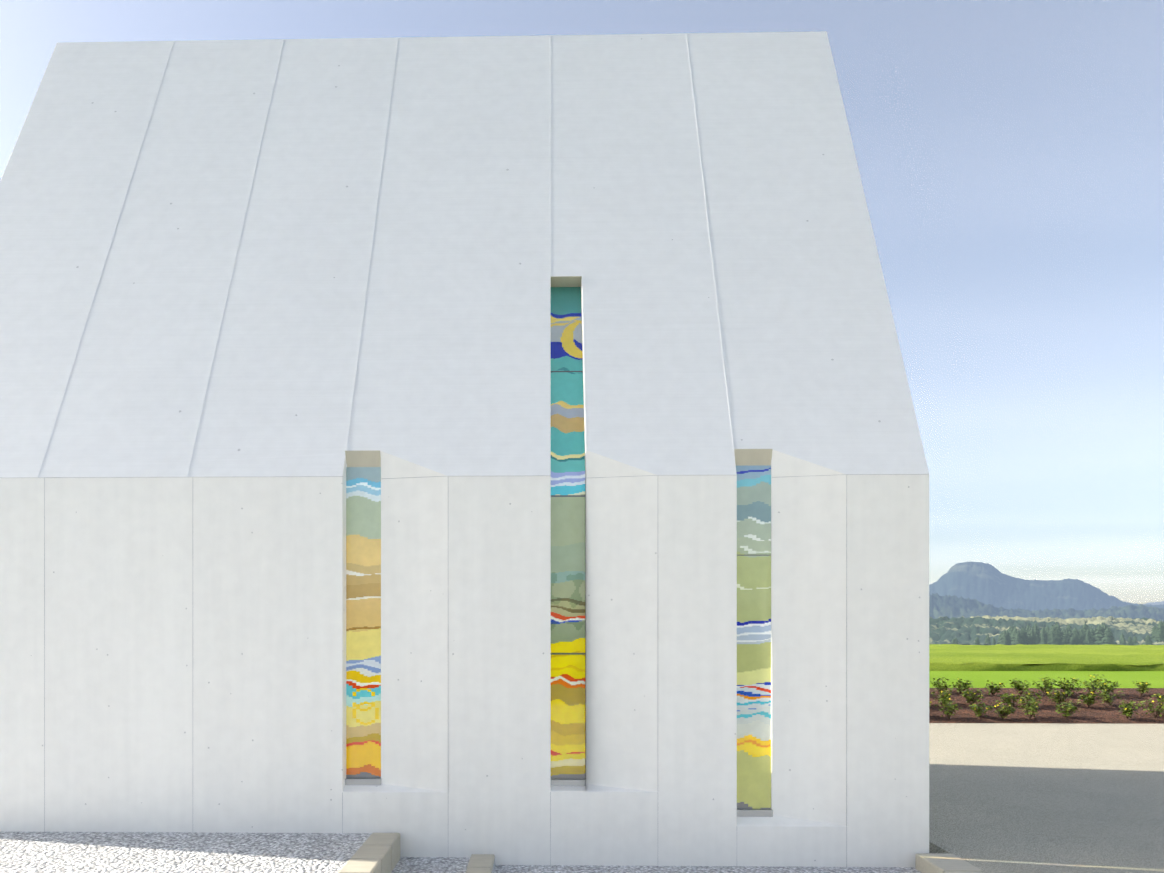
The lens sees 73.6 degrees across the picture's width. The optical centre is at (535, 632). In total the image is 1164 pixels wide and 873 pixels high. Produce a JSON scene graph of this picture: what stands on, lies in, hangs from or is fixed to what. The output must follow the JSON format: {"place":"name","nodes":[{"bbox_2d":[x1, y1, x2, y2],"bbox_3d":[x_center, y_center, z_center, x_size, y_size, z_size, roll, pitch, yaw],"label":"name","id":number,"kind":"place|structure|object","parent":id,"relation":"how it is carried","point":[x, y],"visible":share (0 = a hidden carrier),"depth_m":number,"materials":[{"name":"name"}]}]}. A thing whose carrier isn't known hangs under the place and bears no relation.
{"place":"outdoors","nodes":[
{"label":"outdoors","id":0,"kind":"place"},
{"bbox_2d":[0,832,371,872],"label":"gravel bed","id":1,"kind":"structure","parent":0,"point":[102,852],"depth_m":5.74,"materials":[{"name":"grey gravel"}]},
{"bbox_2d":[391,857,494,872],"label":"gravel","id":2,"kind":"structure","parent":0,"point":[431,864],"depth_m":6.05,"materials":[{"name":"grey gravel"}]},
{"bbox_2d":[466,854,494,872],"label":"edging","id":3,"kind":"object","parent":2,"relation":"on","point":[480,863],"visible":1,"depth_m":5.98,"materials":[{"name":"concrete"}]},
{"bbox_2d":[0,0,1163,602],"bbox_3d":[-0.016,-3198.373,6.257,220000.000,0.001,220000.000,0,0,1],"label":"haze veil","id":4,"kind":"object","parent":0,"point":[1036,326],"visible":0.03,"depth_m":6414.93,"materials":[{"name":"white"}]},
{"bbox_2d":[0,0,1163,603],"label":"sky","id":5,"kind":"structure","parent":0,"point":[561,17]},
{"bbox_2d":[493,865,920,872],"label":"gravel bed","id":6,"kind":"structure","parent":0,"point":[608,869],"depth_m":6.14,"materials":[{"name":"grey gravel"}]},
{"bbox_2d":[915,853,983,872],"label":"edging","id":7,"kind":"object","parent":6,"relation":"on","point":[936,863],"visible":0.98,"depth_m":5.93,"materials":[{"name":"concrete"}]},
{"bbox_2d":[929,723,1163,872],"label":"yard","id":8,"kind":"structure","parent":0,"point":[1040,798],"depth_m":8.31,"materials":[{"name":"grey concrete"}]},
{"bbox_2d":[929,644,1163,670],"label":"crop field","id":9,"kind":"structure","parent":0,"point":[1001,657],"depth_m":31.07,"materials":[{"name":"green plant"}]},
{"bbox_2d":[929,561,1163,610],"bbox_3d":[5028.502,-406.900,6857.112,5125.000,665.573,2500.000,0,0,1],"label":"mountain","id":10,"kind":"structure","parent":0,"point":[985,583],"depth_m":7073.15,"materials":[{"name":"blue stone"}]},
{"bbox_2d":[929,688,1163,723],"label":"planting bed","id":11,"kind":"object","parent":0,"point":[1098,711],"depth_m":15.85,"materials":[{"name":"brown soil"}]},
{"bbox_2d":[929,674,1163,718],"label":"shrubs","id":12,"kind":"object","parent":11,"relation":"on","point":[1056,698],"visible":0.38,"depth_m":16.04,"materials":[{"name":"green plant"}]},
{"bbox_2d":[929,615,1163,644],"bbox_3d":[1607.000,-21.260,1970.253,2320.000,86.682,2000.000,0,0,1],"label":"valley","id":13,"kind":"structure","parent":0,"point":[962,629],"depth_m":2165.87,"materials":[{"name":"green plant"}]},
{"bbox_2d":[951,620,1163,644],"bbox_3d":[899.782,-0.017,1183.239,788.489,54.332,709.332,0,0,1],"label":"conifer wood","id":14,"kind":"object","parent":13,"relation":"on","point":[1055,634],"visible":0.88,"depth_m":863.88,"materials":[{"name":"green plant"}]},
{"bbox_2d":[929,671,1163,687],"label":"lawn","id":15,"kind":"structure","parent":0,"point":[1124,679],"depth_m":21.36,"materials":[{"name":"green plant"}]},
{"bbox_2d":[929,593,1163,620],"bbox_3d":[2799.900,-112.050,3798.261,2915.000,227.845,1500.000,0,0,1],"label":"hills","id":16,"kind":"structure","parent":0,"point":[949,606],"depth_m":4038.98,"materials":[{"name":"blue"}]},
{"bbox_2d":[1138,601,1163,604],"bbox_3d":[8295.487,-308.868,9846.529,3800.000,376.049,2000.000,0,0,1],"label":"hills","id":17,"kind":"structure","parent":0,"point":[1156,603],"depth_m":10510.94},
{"bbox_3d":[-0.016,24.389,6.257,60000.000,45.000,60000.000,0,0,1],"label":"ground","id":18,"kind":"structure","parent":0,"visible":0},
{"bbox_2d":[338,833,399,872],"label":"edging","id":19,"kind":"object","parent":18,"relation":"on","point":[377,853],"visible":0.98,"depth_m":5.72,"materials":[{"name":"concrete"}]},
{"bbox_2d":[0,32,928,866],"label":"chapel","id":20,"kind":"structure","parent":18,"relation":"on","point":[196,650],"depth_m":6.41,"materials":[{"name":"concrete"}]},
{"bbox_2d":[345,451,380,466],"bbox_3d":[-1.416,-1.423,6.380,0.289,0.133,0.041,0,0,1],"label":"window reveal","id":21,"kind":"object","parent":20,"relation":"attached to","point":[363,458],"visible":0.8,"depth_m":6.38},
{"bbox_2d":[345,778,380,784],"bbox_3d":[-1.416,1.230,6.396,0.297,0.055,0.065,0,0,1],"label":"window sill","id":22,"kind":"structure","parent":20,"relation":"attached to","point":[362,781],"depth_m":6.36,"materials":[{"name":"metal"}]},
{"bbox_2d":[346,467,380,777],"bbox_3d":[-1.416,-0.064,6.399,0.313,2.622,0.001,0,0,1],"label":"glass","id":23,"kind":"object","parent":20,"relation":"attached to","point":[363,622],"visible":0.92,"depth_m":6.40,"materials":[{"name":"multicoloured glass"}]},
{"bbox_2d":[37,33,733,476],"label":"roof seams","id":24,"kind":"object","parent":20,"relation":"attached to","point":[369,263],"visible":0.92,"depth_m":7.32,"materials":[{"name":"metal"}]},
{"bbox_2d":[9,474,929,866],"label":"panel joints","id":25,"kind":"object","parent":20,"relation":"attached to","point":[621,476],"visible":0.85,"depth_m":6.29,"materials":[{"name":"grey concrete"}]},
{"bbox_2d":[551,276,581,286],"bbox_3d":[0.283,-3.260,7.224,0.285,0.001,0.235,0,0,1],"label":"window reveal","id":26,"kind":"object","parent":20,"relation":"attached to","point":[568,281],"visible":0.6,"depth_m":7.21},
{"bbox_2d":[551,478,584,778],"bbox_3d":[0.267,-0.008,6.367,0.309,2.510,0.001,0,0,1],"label":"glass","id":27,"kind":"object","parent":20,"relation":"attached to","point":[568,628],"visible":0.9,"depth_m":6.37,"materials":[{"name":"multicoloured glass"}]},
{"bbox_2d":[551,287,584,478],"bbox_3d":[0.276,-2.269,6.850,0.309,2.012,0.965,0,0,1],"label":"glass","id":28,"kind":"object","parent":20,"relation":"attached to","point":[567,436],"visible":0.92,"depth_m":6.80,"materials":[{"name":"glass"}]},
{"bbox_2d":[551,779,585,785],"bbox_3d":[0.267,1.230,6.365,0.293,0.055,0.065,0,0,1],"label":"window sill","id":29,"kind":"structure","parent":20,"relation":"attached to","point":[568,782],"depth_m":6.33,"materials":[{"name":"metal"}]},
{"bbox_2d":[734,449,771,465],"bbox_3d":[1.771,-1.423,6.321,0.306,0.133,0.041,0,0,1],"label":"window reveal","id":30,"kind":"object","parent":20,"relation":"attached to","point":[749,457],"visible":0.8,"depth_m":6.32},
{"bbox_2d":[736,465,770,808],"bbox_3d":[1.771,0.056,6.339,0.330,2.862,0.001,0,0,1],"label":"glass","id":31,"kind":"object","parent":20,"relation":"attached to","point":[753,637],"visible":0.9,"depth_m":6.34,"materials":[{"name":"multicoloured glass"}]},
{"bbox_2d":[737,809,772,816],"bbox_3d":[1.771,1.470,6.337,0.314,0.055,0.065,0,0,1],"label":"window sill","id":32,"kind":"structure","parent":20,"relation":"attached to","point":[754,812],"depth_m":6.30,"materials":[{"name":"metal"}]}
]}

